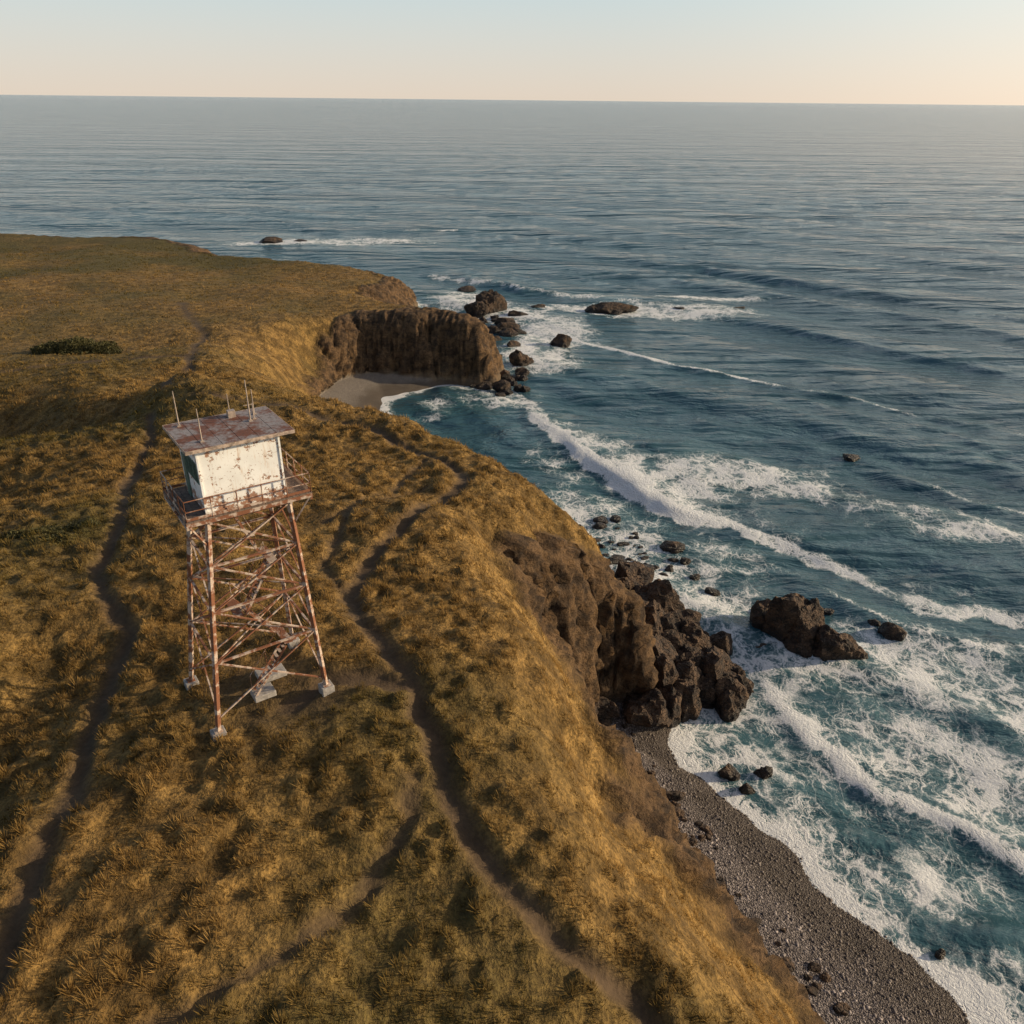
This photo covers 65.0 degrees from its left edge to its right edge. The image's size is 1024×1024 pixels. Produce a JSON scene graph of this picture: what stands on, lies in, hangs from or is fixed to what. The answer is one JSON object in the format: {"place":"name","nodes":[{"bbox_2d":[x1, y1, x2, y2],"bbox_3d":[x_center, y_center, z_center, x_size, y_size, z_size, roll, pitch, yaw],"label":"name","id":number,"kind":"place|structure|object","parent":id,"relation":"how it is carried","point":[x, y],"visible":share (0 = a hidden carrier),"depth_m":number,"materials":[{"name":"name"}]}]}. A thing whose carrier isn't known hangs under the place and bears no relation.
{"place":"outdoors","nodes":[
{"label":"outdoors","id":0,"kind":"place"},
{"bbox_2d":[0,233,965,1023],"bbox_3d":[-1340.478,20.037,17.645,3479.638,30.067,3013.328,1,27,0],"label":"headland ground","id":1,"kind":"structure","parent":0,"point":[578,599],"depth_m":40.28,"materials":[{"name":"brown plant"}]},
{"bbox_2d":[0,518,101,543],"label":"coastal shrub","id":2,"kind":"object","parent":1,"relation":"on","point":[55,528],"visible":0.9,"depth_m":53.22,"materials":[{"name":"green plant"}]},
{"bbox_2d":[29,335,123,354],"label":"coastal shrub","id":3,"kind":"object","parent":1,"relation":"on","point":[80,344],"visible":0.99,"depth_m":121.05,"materials":[{"name":"green plant"}]},
{"bbox_2d":[159,380,334,741],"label":"watchtower","id":4,"kind":"structure","parent":1,"relation":"on","point":[234,466],"depth_m":33.52,"materials":[{"name":"metal"}]},
{"bbox_2d":[470,310,699,580],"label":"shoreline rocks","id":5,"kind":"object","parent":1,"relation":"on","point":[503,385],"visible":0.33,"depth_m":151.22,"materials":[{"name":"brown stone"}]},
{"bbox_2d":[614,561,753,728],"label":"rocky outcrop","id":6,"kind":"object","parent":1,"relation":"on","point":[697,668],"visible":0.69,"depth_m":73.14,"materials":[{"name":"brown stone"}]},
{"bbox_2d":[595,695,850,1015],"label":"beach boulders","id":7,"kind":"object","parent":1,"relation":"on","point":[606,710],"visible":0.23,"depth_m":58.47,"materials":[{"name":"brown stone"}]},
{"bbox_2d":[610,703,969,1023],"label":"beach pebbles","id":8,"kind":"object","parent":1,"relation":"on","point":[811,941],"visible":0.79,"depth_m":53.23,"materials":[{"name":"grey gravel"}]},
{"bbox_2d":[0,95,1023,1023],"bbox_3d":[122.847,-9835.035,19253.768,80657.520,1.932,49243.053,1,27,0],"label":"sea","id":9,"kind":"structure","parent":0,"point":[862,265],"depth_m":173.30,"materials":[{"name":"liquid"}]},
{"bbox_2d":[259,237,282,242],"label":"sea rock","id":10,"kind":"object","parent":9,"relation":"in","point":[271,240],"visible":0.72,"depth_m":302.89,"materials":[{"name":"stone"}]},
{"bbox_2d":[458,285,475,291],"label":"sea rock","id":11,"kind":"object","parent":9,"relation":"in","point":[469,288],"visible":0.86,"depth_m":230.12,"materials":[{"name":"brown stone"}]},
{"bbox_2d":[464,289,506,317],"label":"sea stack","id":12,"kind":"object","parent":9,"relation":"in","point":[490,301],"visible":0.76,"depth_m":204.99,"materials":[{"name":"brown stone"}]},
{"bbox_2d":[487,325,500,333],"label":"sea rock","id":13,"kind":"object","parent":9,"relation":"in","point":[494,329],"visible":0.43,"depth_m":188.71,"materials":[{"name":"brown stone"}]},
{"bbox_2d":[496,322,518,329],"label":"sea rock","id":14,"kind":"object","parent":9,"relation":"in","point":[502,325],"visible":0.39,"depth_m":189.88,"materials":[{"name":"brown stone"}]},
{"bbox_2d":[507,340,520,346],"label":"sea rock","id":15,"kind":"object","parent":9,"relation":"in","point":[512,343],"visible":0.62,"depth_m":177.63,"materials":[{"name":"brown stone"}]},
{"bbox_2d":[509,349,533,366],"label":"sea stack","id":16,"kind":"object","parent":9,"relation":"in","point":[518,358],"visible":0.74,"depth_m":165.12,"materials":[{"name":"brown stone"}]},
{"bbox_2d":[531,304,545,307],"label":"sea rock","id":17,"kind":"object","parent":9,"relation":"in","point":[539,306],"visible":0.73,"depth_m":211.53,"materials":[{"name":"brown stone"}]},
{"bbox_2d":[549,334,571,347],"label":"sea stack","id":18,"kind":"object","parent":9,"relation":"in","point":[562,340],"visible":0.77,"depth_m":179.49,"materials":[{"name":"brown stone"}]},
{"bbox_2d":[585,302,638,314],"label":"sea stack","id":19,"kind":"object","parent":9,"relation":"in","point":[615,308],"visible":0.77,"depth_m":208.13,"materials":[{"name":"brown stone"}]},
{"bbox_2d":[659,540,684,553],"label":"sea rock","id":20,"kind":"object","parent":9,"relation":"in","point":[674,547],"visible":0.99,"depth_m":98.11,"materials":[{"name":"brown stone"}]},
{"bbox_2d":[705,587,720,596],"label":"sea rock","id":21,"kind":"object","parent":9,"relation":"in","point":[712,591],"visible":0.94,"depth_m":89.61,"materials":[{"name":"brown stone"}]},
{"bbox_2d":[718,762,740,780],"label":"sea rock","id":22,"kind":"object","parent":9,"relation":"in","point":[729,771],"visible":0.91,"depth_m":65.23,"materials":[{"name":"brown stone"}]},
{"bbox_2d":[739,783,755,794],"bbox_3d":[18.772,22.142,64.229,1.331,1.616,0.973,1,27,0],"label":"sea rock","id":23,"kind":"object","parent":9,"relation":"in","point":[746,788],"visible":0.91,"depth_m":63.86,"materials":[{"name":"brown stone"}]},
{"bbox_2d":[753,765,772,779],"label":"sea rock","id":24,"kind":"object","parent":9,"relation":"in","point":[765,772],"visible":1,"depth_m":65.51,"materials":[{"name":"brown stone"}]},
{"bbox_2d":[749,593,867,660],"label":"sea stack","id":25,"kind":"object","parent":9,"relation":"in","point":[794,623],"visible":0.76,"depth_m":79.71,"materials":[{"name":"brown stone"}]},
{"bbox_2d":[823,608,833,614],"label":"sea rock","id":26,"kind":"object","parent":9,"relation":"in","point":[828,611],"visible":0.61,"depth_m":86.37,"materials":[{"name":"brown stone"}]},
{"bbox_2d":[842,453,860,461],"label":"sea rock","id":27,"kind":"object","parent":9,"relation":"in","point":[851,457],"visible":1,"depth_m":124.16,"materials":[{"name":"brown stone"}]},
{"bbox_2d":[867,619,880,625],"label":"sea rock","id":28,"kind":"object","parent":9,"relation":"in","point":[873,622],"visible":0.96,"depth_m":84.43,"materials":[{"name":"brown stone"}]},
{"bbox_2d":[877,622,906,641],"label":"sea rock","id":29,"kind":"object","parent":9,"relation":"in","point":[890,631],"visible":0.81,"depth_m":82.39,"materials":[{"name":"brown stone"}]},
{"bbox_2d":[934,948,945,959],"bbox_3d":[27.682,28.602,51.997,0.814,0.800,0.561,-23,35,-38],"label":"sea rock","id":30,"kind":"object","parent":9,"relation":"in","point":[940,953],"visible":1,"depth_m":51.82,"materials":[{"name":"brown stone"}]},
{"bbox_2d":[0,0,1023,104],"label":"sky","id":31,"kind":"structure","parent":0,"point":[941,52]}
]}

